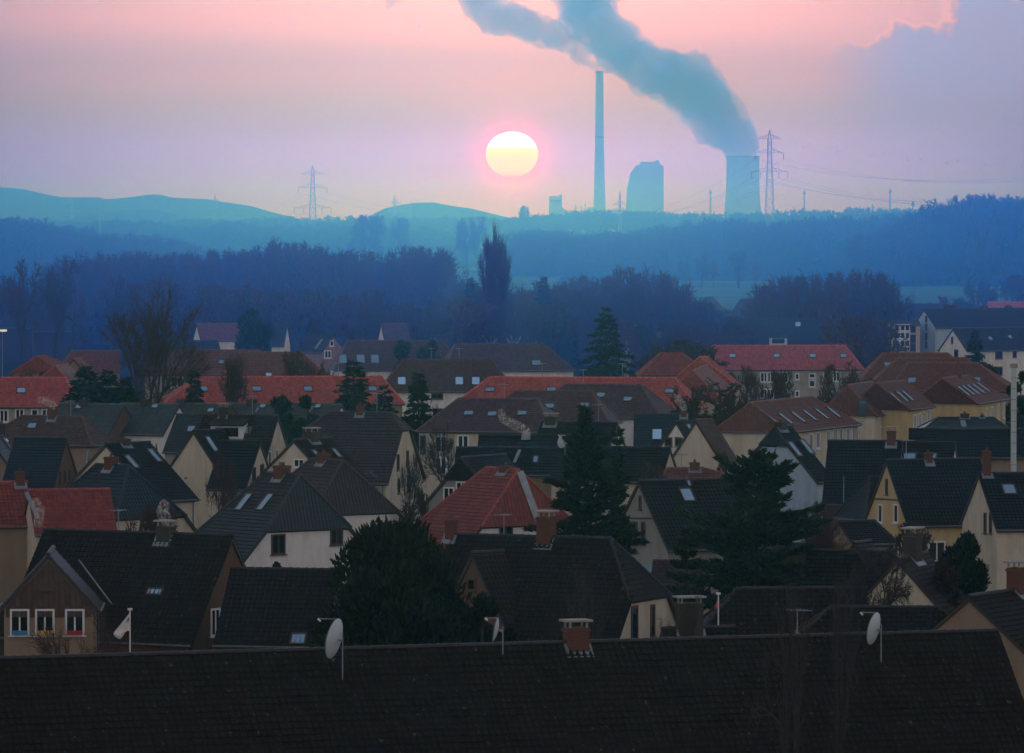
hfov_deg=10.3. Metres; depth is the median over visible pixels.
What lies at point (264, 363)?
apartment house
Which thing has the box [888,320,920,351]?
apartment house
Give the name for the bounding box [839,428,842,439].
window
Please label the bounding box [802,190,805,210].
pylon
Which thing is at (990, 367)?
evergreen tree
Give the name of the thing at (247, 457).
house
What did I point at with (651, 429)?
house
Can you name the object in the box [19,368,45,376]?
bare tree
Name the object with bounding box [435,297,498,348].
bare tree
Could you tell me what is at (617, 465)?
fir tree
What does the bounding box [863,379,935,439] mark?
apartment house
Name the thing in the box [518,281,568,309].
bare tree
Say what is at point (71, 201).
pylon
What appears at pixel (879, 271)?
bare tree
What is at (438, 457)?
window
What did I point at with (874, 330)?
bare tree
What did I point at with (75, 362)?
house
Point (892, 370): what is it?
apartment house
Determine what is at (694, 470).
house
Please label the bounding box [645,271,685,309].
bare tree
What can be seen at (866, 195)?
power line
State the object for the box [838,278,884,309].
bare tree
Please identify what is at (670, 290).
bare tree
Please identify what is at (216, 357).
apartment house
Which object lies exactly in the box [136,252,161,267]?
bare tree
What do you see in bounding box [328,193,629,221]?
power line
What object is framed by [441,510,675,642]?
house
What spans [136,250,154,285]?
bare tree
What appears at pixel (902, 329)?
window
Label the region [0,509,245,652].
house
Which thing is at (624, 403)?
apartment house
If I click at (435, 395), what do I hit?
window
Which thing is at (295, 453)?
house
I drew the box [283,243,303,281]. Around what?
bare tree
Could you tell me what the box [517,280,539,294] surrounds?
bare tree
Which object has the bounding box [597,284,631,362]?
bare tree
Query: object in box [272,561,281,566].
conifer
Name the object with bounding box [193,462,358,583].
house
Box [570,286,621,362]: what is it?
bare tree
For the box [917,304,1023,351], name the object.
apartment house
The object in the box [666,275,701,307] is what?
bare tree
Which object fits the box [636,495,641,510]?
window
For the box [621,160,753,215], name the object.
power line
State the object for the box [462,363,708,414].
apartment house
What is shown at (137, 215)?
hill
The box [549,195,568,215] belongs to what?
bunker tower
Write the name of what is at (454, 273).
bare tree
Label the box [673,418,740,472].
house
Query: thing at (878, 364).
apartment house
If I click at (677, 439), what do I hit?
window
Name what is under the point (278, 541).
window
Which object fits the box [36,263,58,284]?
bare tree
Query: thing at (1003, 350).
apartment house
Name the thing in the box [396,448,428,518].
bare tree
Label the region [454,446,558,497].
house
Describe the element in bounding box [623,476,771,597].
house
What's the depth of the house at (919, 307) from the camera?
1166.71 m
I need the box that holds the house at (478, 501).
[418,462,582,548]
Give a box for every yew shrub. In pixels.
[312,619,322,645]
[462,591,500,642]
[501,626,517,641]
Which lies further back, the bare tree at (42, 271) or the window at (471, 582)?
the bare tree at (42, 271)
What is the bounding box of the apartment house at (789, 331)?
[708,318,843,345]
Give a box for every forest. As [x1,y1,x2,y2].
[0,216,220,282]
[37,206,920,245]
[52,217,469,259]
[468,211,909,277]
[834,193,1023,286]
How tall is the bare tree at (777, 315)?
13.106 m
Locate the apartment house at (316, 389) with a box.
[154,362,405,417]
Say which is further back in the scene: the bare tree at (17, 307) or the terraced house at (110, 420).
the bare tree at (17, 307)
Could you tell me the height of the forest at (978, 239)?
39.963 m
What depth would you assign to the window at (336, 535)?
394.55 m
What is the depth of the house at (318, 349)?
874.26 m
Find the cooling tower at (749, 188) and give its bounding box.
[724,156,760,217]
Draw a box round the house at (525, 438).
[478,430,597,446]
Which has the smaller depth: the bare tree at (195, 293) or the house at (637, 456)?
the house at (637, 456)
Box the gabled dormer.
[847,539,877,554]
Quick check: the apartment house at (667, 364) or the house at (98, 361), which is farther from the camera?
the house at (98, 361)
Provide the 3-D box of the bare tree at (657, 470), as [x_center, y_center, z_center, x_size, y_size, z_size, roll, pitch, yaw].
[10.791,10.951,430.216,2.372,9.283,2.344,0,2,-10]
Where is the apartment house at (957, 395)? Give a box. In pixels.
[922,373,1009,423]
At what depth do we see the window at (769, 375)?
796.62 m
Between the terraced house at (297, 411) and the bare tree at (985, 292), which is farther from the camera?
the bare tree at (985, 292)
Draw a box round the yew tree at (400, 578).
[306,512,473,647]
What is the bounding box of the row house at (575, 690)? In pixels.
[0,609,1023,752]
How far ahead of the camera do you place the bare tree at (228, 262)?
1260.51 m
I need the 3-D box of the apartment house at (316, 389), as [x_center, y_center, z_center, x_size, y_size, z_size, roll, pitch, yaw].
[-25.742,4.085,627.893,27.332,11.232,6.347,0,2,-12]
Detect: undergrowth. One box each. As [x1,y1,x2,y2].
[0,307,90,350]
[41,287,470,346]
[424,301,722,365]
[724,301,912,368]
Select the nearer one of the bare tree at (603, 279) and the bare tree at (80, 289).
the bare tree at (603, 279)
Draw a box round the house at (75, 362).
[69,357,92,388]
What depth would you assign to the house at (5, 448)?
486.24 m
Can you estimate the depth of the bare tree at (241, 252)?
1316.44 m
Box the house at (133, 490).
[68,454,196,532]
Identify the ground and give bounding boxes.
[0,232,1023,655]
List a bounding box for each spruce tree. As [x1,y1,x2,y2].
[60,363,108,402]
[92,369,130,402]
[117,375,140,402]
[185,369,205,404]
[332,359,377,410]
[371,384,399,413]
[400,372,437,451]
[463,278,478,302]
[535,276,554,351]
[556,312,583,373]
[577,306,635,376]
[964,330,986,365]
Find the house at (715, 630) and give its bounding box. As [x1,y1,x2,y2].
[659,595,735,637]
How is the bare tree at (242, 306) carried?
on the ground
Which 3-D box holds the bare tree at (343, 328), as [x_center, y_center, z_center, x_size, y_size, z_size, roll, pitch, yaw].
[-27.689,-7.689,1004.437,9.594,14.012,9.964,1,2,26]
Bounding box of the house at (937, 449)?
[903,441,957,457]
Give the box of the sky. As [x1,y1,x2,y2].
[0,0,1023,230]
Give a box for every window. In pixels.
[0,409,8,421]
[8,609,30,636]
[15,409,23,417]
[31,409,37,414]
[33,609,54,636]
[37,579,55,590]
[41,409,47,414]
[59,470,62,486]
[63,469,66,485]
[63,609,85,636]
[210,608,220,637]
[252,467,255,481]
[268,451,271,463]
[270,534,287,555]
[275,449,278,457]
[292,459,304,467]
[324,350,330,358]
[329,340,333,346]
[330,529,344,545]
[396,454,399,471]
[397,478,400,494]
[406,450,410,466]
[420,436,425,453]
[431,393,442,398]
[435,457,446,474]
[443,487,453,499]
[456,481,464,488]
[457,435,468,445]
[464,578,476,592]
[499,527,512,533]
[631,605,638,637]
[633,521,637,545]
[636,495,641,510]
[639,521,645,545]
[650,604,657,637]
[665,437,672,447]
[675,437,682,446]
[760,372,767,382]
[766,372,772,382]
[795,373,799,379]
[795,390,799,396]
[809,373,815,377]
[809,380,815,386]
[809,433,812,448]
[816,431,821,449]
[826,430,829,447]
[833,371,838,381]
[833,429,837,439]
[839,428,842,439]
[846,427,849,438]
[852,427,855,439]
[878,504,882,523]
[883,479,888,495]
[891,504,898,523]
[900,324,904,331]
[904,324,910,331]
[905,332,910,339]
[910,324,915,332]
[910,335,915,342]
[910,343,915,351]
[913,414,916,427]
[918,412,920,425]
[922,411,925,423]
[927,409,930,421]
[928,541,945,561]
[954,349,957,356]
[981,512,986,534]
[987,512,991,534]
[995,352,1002,359]
[996,366,1002,374]
[997,404,1000,420]
[1003,402,1004,418]
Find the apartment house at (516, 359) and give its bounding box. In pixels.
[443,343,575,375]
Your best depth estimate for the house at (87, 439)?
541.37 m
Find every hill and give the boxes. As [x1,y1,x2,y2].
[0,187,287,222]
[68,210,183,223]
[368,202,513,234]
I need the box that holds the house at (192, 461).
[170,428,229,528]
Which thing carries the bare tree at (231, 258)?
on the ground
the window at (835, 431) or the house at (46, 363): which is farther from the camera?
the house at (46, 363)
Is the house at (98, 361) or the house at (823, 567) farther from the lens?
the house at (98, 361)
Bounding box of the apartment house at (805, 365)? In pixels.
[709,345,863,403]
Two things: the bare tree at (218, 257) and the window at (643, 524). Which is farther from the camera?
the bare tree at (218, 257)
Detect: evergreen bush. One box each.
[269,394,299,443]
[292,394,318,437]
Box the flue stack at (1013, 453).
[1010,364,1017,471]
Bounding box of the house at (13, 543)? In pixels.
[0,469,27,602]
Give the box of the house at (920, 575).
[868,526,966,611]
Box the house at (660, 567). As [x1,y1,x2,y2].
[651,559,710,614]
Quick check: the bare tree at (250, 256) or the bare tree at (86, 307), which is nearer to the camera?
the bare tree at (86, 307)
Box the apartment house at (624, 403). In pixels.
[557,383,675,445]
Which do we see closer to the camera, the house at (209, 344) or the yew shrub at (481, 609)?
the yew shrub at (481, 609)
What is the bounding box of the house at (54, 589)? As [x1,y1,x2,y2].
[0,545,111,655]
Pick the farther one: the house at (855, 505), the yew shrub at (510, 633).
the house at (855, 505)
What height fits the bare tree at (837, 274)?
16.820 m
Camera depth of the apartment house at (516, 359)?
790.91 m
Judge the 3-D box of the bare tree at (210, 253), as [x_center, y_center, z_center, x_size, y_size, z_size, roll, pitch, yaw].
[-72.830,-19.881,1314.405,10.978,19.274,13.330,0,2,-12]
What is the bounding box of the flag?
[113,614,128,638]
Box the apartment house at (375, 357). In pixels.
[328,340,449,379]
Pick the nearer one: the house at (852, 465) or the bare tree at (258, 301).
the house at (852, 465)
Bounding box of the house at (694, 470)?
[655,453,752,484]
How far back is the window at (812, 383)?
796.82 m
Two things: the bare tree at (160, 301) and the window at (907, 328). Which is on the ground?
the bare tree at (160, 301)
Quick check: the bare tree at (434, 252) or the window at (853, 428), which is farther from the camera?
the bare tree at (434, 252)
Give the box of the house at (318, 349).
[298,333,342,373]
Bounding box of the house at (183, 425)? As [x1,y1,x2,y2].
[162,413,202,464]
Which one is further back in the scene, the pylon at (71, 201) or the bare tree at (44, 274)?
the pylon at (71, 201)
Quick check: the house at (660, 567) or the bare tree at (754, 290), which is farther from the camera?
the bare tree at (754, 290)
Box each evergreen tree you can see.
[233,308,275,351]
[390,339,413,372]
[415,339,441,358]
[932,557,961,606]
[939,530,990,595]
[985,363,1000,375]
[1005,385,1019,427]
[1007,370,1023,427]
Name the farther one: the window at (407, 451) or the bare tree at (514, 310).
the bare tree at (514, 310)
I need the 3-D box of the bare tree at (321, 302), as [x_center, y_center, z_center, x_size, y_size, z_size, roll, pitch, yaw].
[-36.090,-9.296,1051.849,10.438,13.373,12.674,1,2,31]
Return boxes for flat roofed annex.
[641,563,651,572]
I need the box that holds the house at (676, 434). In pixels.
[658,420,694,453]
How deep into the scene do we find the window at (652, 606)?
310.59 m
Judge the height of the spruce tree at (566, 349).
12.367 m
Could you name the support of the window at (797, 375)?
in the apartment house at (805, 365)
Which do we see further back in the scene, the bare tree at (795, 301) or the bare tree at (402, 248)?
the bare tree at (402, 248)
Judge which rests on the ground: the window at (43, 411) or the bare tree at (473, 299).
the bare tree at (473, 299)
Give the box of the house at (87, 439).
[6,404,114,472]
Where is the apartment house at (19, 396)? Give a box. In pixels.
[0,377,76,423]
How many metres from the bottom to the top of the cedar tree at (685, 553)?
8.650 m
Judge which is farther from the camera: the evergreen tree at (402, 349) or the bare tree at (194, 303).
the bare tree at (194, 303)
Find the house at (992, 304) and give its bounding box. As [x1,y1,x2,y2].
[987,301,1023,307]
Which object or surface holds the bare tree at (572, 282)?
on the ground
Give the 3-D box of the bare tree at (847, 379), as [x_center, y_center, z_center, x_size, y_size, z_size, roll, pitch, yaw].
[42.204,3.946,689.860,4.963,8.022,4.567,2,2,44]
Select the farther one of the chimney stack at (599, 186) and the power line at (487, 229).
the chimney stack at (599, 186)
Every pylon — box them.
[63,197,81,218]
[93,211,106,236]
[204,195,225,219]
[295,165,329,226]
[385,194,402,216]
[409,201,413,219]
[610,192,631,231]
[751,130,787,225]
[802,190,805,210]
[888,189,891,212]
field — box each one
[455,268,561,290]
[669,280,810,315]
[889,284,1021,306]
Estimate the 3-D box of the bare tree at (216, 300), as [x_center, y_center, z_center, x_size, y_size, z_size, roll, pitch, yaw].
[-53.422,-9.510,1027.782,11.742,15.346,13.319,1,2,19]
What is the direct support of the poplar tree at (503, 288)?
on the ground
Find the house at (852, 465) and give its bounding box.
[822,421,903,528]
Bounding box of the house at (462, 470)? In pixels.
[424,453,515,512]
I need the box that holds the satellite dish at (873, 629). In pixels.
[860,612,881,661]
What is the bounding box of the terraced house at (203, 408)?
[176,397,237,413]
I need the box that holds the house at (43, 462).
[3,437,77,488]
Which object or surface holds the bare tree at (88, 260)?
on the ground
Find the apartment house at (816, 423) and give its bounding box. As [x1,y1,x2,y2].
[717,396,862,466]
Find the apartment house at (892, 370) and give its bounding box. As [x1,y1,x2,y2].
[873,357,970,381]
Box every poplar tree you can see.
[477,215,510,343]
[492,234,513,342]
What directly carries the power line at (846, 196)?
hanging from the pylon at (771, 173)
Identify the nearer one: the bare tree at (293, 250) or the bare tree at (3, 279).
the bare tree at (3, 279)
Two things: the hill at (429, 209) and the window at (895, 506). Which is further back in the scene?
the hill at (429, 209)
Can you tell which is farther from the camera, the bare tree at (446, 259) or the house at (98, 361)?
the bare tree at (446, 259)
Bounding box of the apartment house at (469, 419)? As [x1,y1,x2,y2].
[415,383,562,500]
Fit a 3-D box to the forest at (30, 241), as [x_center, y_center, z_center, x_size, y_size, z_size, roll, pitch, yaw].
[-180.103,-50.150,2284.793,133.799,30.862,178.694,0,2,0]
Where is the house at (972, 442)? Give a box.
[908,428,1023,471]
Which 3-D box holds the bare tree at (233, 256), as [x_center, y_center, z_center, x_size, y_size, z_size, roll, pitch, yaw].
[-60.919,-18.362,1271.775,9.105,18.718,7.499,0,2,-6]
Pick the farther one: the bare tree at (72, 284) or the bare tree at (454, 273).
the bare tree at (454, 273)
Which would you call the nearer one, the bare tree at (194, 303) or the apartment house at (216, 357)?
the apartment house at (216, 357)
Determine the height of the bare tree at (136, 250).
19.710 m
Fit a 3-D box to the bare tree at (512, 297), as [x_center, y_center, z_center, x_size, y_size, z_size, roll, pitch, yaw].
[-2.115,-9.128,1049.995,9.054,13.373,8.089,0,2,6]
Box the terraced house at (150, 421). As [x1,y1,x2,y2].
[120,397,184,458]
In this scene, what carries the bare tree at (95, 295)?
on the ground
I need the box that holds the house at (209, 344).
[166,340,219,348]
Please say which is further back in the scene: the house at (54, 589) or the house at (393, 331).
the house at (393, 331)
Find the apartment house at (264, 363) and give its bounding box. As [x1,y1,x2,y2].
[222,352,326,375]
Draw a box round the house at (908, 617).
[795,605,949,633]
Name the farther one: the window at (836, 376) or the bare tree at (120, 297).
the bare tree at (120, 297)
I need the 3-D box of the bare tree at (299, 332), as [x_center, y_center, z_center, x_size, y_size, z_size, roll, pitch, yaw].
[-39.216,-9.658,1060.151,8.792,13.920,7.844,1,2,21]
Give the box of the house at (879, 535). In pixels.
[824,519,895,549]
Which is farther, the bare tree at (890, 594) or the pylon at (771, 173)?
the pylon at (771, 173)
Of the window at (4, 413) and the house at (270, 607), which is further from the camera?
the window at (4, 413)
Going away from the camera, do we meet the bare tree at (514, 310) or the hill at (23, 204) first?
the bare tree at (514, 310)
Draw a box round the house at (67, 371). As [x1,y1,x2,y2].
[41,363,82,385]
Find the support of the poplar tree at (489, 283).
on the ground
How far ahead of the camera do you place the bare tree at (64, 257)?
1320.51 m
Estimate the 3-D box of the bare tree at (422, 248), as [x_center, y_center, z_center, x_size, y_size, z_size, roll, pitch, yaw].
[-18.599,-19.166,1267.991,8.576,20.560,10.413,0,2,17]
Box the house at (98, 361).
[63,350,120,386]
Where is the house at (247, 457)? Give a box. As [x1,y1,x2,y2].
[205,440,268,518]
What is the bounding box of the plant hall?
[570,203,634,229]
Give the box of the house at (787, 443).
[741,420,824,542]
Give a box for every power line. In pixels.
[294,213,589,229]
[300,193,606,221]
[303,213,607,229]
[322,213,607,229]
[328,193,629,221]
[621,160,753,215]
[753,178,1000,202]
[757,159,1014,180]
[762,178,938,205]
[780,178,932,205]
[785,159,1011,182]
[793,179,953,203]
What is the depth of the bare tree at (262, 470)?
440.31 m
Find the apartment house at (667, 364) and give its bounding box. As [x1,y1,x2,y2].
[635,352,693,376]
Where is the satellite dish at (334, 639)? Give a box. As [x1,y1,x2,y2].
[317,618,342,679]
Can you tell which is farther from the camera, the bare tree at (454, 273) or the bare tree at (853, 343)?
the bare tree at (454, 273)
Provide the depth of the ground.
1148.07 m
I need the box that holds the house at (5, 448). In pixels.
[0,421,11,479]
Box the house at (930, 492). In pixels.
[864,439,981,561]
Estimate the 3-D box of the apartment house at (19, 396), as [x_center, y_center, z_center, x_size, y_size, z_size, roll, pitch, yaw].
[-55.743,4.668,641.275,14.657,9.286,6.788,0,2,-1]
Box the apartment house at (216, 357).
[145,349,259,401]
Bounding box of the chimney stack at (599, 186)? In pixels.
[593,71,605,232]
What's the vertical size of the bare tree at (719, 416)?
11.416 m
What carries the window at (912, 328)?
in the apartment house at (910, 329)
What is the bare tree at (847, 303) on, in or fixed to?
on the ground
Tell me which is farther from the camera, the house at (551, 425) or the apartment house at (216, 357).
the apartment house at (216, 357)
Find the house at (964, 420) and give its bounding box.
[916,411,1008,427]
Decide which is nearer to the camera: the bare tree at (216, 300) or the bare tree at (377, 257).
the bare tree at (216, 300)
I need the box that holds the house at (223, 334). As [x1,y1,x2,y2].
[192,323,238,348]
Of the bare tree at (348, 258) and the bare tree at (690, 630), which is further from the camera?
the bare tree at (348, 258)
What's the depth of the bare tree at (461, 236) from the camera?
2496.64 m
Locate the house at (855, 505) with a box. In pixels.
[833,476,879,519]
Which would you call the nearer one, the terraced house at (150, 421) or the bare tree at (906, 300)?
the terraced house at (150, 421)
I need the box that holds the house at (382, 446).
[301,393,425,522]
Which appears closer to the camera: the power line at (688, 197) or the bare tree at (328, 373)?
the bare tree at (328, 373)
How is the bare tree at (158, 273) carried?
on the ground
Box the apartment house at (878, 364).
[857,352,952,381]
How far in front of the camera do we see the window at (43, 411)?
638.39 m
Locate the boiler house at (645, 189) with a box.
[626,160,663,214]
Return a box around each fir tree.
[523,404,652,554]
[609,426,635,549]
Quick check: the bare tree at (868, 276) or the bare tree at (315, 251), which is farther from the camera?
the bare tree at (315, 251)
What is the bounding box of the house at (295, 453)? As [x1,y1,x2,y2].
[254,427,379,491]
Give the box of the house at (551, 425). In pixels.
[537,404,625,445]
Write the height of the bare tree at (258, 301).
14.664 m
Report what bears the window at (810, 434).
in the apartment house at (816, 423)
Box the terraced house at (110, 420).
[58,397,131,441]
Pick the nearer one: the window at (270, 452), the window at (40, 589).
the window at (40, 589)
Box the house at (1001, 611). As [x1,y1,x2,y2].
[931,560,1023,699]
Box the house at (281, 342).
[271,323,290,351]
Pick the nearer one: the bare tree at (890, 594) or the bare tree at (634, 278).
the bare tree at (890, 594)
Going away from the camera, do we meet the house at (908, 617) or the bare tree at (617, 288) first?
the house at (908, 617)
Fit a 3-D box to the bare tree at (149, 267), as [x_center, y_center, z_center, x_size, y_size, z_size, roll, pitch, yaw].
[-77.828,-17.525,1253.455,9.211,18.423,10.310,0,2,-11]
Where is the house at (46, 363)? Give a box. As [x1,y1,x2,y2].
[9,355,81,393]
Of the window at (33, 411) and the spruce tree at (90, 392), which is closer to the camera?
the spruce tree at (90, 392)
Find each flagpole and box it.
[128,608,131,651]
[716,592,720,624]
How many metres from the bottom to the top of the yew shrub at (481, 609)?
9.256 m
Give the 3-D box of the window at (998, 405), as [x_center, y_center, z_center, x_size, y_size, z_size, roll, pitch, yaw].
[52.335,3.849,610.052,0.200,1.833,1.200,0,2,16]
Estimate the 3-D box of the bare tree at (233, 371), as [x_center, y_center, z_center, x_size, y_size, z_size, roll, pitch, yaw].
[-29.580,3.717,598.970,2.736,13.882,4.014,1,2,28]
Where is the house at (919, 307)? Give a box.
[902,303,940,318]
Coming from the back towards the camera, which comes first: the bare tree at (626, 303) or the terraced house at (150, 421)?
the bare tree at (626, 303)
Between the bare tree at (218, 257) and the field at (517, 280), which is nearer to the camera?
the bare tree at (218, 257)
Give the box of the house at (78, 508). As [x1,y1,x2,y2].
[24,487,116,569]
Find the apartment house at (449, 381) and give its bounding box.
[386,348,504,415]
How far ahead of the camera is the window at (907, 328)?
925.00 m
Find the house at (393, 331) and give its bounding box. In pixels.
[377,323,410,339]
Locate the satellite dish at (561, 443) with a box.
[557,435,566,447]
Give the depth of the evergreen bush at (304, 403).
559.90 m
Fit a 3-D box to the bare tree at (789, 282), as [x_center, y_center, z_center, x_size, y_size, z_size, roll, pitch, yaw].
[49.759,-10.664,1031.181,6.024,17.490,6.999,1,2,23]
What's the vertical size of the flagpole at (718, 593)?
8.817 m
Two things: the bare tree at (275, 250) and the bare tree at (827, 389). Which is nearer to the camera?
the bare tree at (827, 389)
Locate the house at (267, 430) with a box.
[184,395,287,478]
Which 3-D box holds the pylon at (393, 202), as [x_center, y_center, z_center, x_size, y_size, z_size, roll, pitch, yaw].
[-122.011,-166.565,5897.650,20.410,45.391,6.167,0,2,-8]
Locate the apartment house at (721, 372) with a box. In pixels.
[676,356,742,405]
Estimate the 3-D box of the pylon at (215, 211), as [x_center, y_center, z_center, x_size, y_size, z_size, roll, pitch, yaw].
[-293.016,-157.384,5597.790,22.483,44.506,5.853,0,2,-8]
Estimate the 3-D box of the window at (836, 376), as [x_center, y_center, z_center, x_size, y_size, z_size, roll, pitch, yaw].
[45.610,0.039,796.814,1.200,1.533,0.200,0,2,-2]
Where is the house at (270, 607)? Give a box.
[212,566,340,649]
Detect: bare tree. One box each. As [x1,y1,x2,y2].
[0,273,10,293]
[0,282,25,318]
[0,285,35,314]
[1,258,45,364]
[4,275,43,302]
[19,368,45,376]
[23,289,72,314]
[24,593,145,654]
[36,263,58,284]
[37,285,94,330]
[38,253,70,284]
[40,261,74,287]
[43,259,88,358]
[44,292,89,327]
[45,263,79,294]
[45,269,81,289]
[52,270,83,294]
[56,277,79,303]
[61,255,103,286]
[72,248,105,268]
[79,251,123,284]
[91,263,128,298]
[96,274,214,402]
[97,256,117,287]
[99,255,146,299]
[101,274,129,349]
[105,257,137,287]
[106,250,135,270]
[111,249,140,260]
[117,281,156,359]
[125,286,175,365]
[125,499,178,531]
[126,258,159,289]
[127,259,158,297]
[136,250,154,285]
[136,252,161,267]
[138,275,194,342]
[141,257,176,296]
[142,264,180,298]
[148,254,183,287]
[152,260,177,293]
[161,262,209,302]
[161,371,189,396]
[163,249,202,297]
[166,284,206,339]
[177,249,214,262]
[181,281,244,337]
[185,258,195,336]
[187,256,223,284]
[191,281,231,322]
[204,452,240,516]
[205,250,225,271]
[205,253,240,285]
[208,282,253,322]
[212,249,228,265]
[216,350,250,402]
[219,249,240,273]
[219,253,240,283]
[222,284,268,325]
[223,246,256,267]
[226,248,255,277]
[243,287,295,325]
[249,463,265,483]
[253,244,288,254]
[255,242,283,290]
[257,246,298,294]
[263,288,318,342]
[266,235,296,252]
[267,241,286,270]
[280,288,305,349]
[281,350,328,375]
[282,248,316,263]
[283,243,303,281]
[284,239,312,258]
[288,241,313,280]
[289,286,339,333]
[289,290,348,339]
[293,288,335,335]
[295,240,307,262]
[309,241,331,281]
[321,368,337,375]
[323,252,349,263]
[326,293,386,345]
[337,253,377,269]
[342,247,370,260]
[347,214,386,260]
[351,303,403,339]
[352,289,408,339]
[359,249,375,263]
[373,252,384,266]
[381,262,403,292]
[384,253,408,276]
[388,245,417,264]
[388,246,427,260]
[390,218,412,259]
[394,247,433,265]
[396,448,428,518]
[399,501,418,525]
[408,255,463,297]
[409,250,453,304]
[411,245,448,293]
[413,251,447,303]
[414,246,444,260]
[414,396,437,423]
[416,420,455,482]
[416,489,431,517]
[426,247,453,262]
[428,256,459,287]
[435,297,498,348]
[437,265,461,298]
[449,266,473,295]
[454,217,486,274]
[458,303,510,343]
[468,289,493,335]
[476,299,519,343]
[483,292,518,332]
[498,284,528,314]
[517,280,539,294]
[518,205,531,232]
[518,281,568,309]
[548,285,562,301]
[553,277,576,295]
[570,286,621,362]
[572,272,605,294]
[585,278,602,293]
[587,277,619,305]
[590,276,623,302]
[594,282,650,366]
[596,273,628,294]
[596,321,638,376]
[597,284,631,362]
[607,318,644,376]
[609,269,637,292]
[612,263,652,292]
[618,270,650,308]
[629,339,730,376]
[630,319,674,359]
[631,323,681,361]
[638,262,656,296]
[640,460,666,479]
[643,273,674,308]
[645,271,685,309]
[647,270,675,305]
[647,283,690,314]
[656,576,703,636]
[662,287,691,320]
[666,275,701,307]
[666,382,748,425]
[670,321,711,348]
[671,284,696,306]
[694,253,710,288]
[706,260,717,288]
[707,307,736,321]
[716,450,729,473]
[727,363,770,404]
[728,250,747,288]
[739,298,787,317]
[742,290,781,317]
[745,275,793,316]
[746,282,759,309]
[746,558,814,752]
[747,283,784,308]
[753,281,794,317]
[764,284,798,317]
[765,368,794,399]
[767,274,806,299]
[767,283,799,314]
[769,272,802,310]
[778,392,794,398]
[783,282,815,317]
[793,275,820,314]
[795,268,835,310]
[795,280,824,312]
[795,492,849,570]
[798,275,831,306]
[805,283,836,317]
[806,281,840,311]
[808,501,831,547]
[816,360,858,403]
[817,274,860,303]
[817,278,852,313]
[818,315,876,367]
[822,271,854,301]
[828,572,861,752]
[829,279,871,317]
[831,550,913,604]
[836,270,864,308]
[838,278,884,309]
[839,376,875,390]
[840,313,881,362]
[849,268,873,291]
[850,275,884,318]
[855,268,882,288]
[858,316,909,351]
[859,277,898,309]
[863,322,910,362]
[866,273,891,305]
[866,278,909,319]
[874,275,916,318]
[876,284,904,306]
[882,521,936,569]
[883,285,916,319]
[896,294,908,302]
[928,296,949,308]
[951,296,978,307]
[963,280,998,305]
[971,294,995,307]
[998,274,1023,301]
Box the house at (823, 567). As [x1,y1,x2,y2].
[801,549,894,589]
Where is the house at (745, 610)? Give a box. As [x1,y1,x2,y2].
[703,586,867,634]
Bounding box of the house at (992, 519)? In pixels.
[959,447,1023,590]
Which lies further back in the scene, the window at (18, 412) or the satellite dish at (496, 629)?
the window at (18, 412)
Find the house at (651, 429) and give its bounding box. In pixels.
[633,407,687,446]
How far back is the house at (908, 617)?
296.45 m
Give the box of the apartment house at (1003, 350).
[937,327,1023,394]
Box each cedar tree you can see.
[664,524,717,609]
[672,447,831,610]
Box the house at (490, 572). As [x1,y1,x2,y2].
[455,549,515,632]
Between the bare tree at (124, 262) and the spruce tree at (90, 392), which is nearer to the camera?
the spruce tree at (90, 392)
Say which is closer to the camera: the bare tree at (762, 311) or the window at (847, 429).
the window at (847, 429)
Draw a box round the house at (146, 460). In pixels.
[65,436,200,527]
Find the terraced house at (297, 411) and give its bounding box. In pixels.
[290,402,345,433]
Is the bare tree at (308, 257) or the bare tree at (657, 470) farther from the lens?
the bare tree at (308, 257)
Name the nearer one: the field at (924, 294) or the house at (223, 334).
the house at (223, 334)
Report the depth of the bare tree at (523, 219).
4197.80 m
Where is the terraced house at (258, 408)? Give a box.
[228,397,292,425]
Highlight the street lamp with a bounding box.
[0,330,6,376]
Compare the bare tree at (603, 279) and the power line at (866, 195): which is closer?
the bare tree at (603, 279)
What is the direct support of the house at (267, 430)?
on the ground
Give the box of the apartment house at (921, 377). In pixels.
[895,362,1017,426]
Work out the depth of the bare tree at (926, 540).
335.40 m
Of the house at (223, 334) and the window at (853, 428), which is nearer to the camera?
the window at (853, 428)
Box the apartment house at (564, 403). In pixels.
[506,390,622,424]
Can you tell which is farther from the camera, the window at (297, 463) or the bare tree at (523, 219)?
the bare tree at (523, 219)
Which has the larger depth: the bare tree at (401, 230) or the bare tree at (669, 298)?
the bare tree at (401, 230)
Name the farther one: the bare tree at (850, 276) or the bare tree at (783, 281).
the bare tree at (783, 281)
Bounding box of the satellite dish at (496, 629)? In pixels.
[484,617,502,653]
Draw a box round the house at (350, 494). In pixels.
[293,450,404,531]
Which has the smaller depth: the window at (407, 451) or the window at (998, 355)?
the window at (407, 451)
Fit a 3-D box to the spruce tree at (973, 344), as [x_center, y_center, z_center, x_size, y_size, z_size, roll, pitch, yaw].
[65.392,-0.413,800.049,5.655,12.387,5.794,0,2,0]
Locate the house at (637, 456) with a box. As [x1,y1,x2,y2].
[550,446,676,527]
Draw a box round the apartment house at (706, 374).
[680,364,739,420]
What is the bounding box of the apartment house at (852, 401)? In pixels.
[828,380,885,439]
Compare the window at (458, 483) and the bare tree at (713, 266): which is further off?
the bare tree at (713, 266)
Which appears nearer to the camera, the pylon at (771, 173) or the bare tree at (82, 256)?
the bare tree at (82, 256)

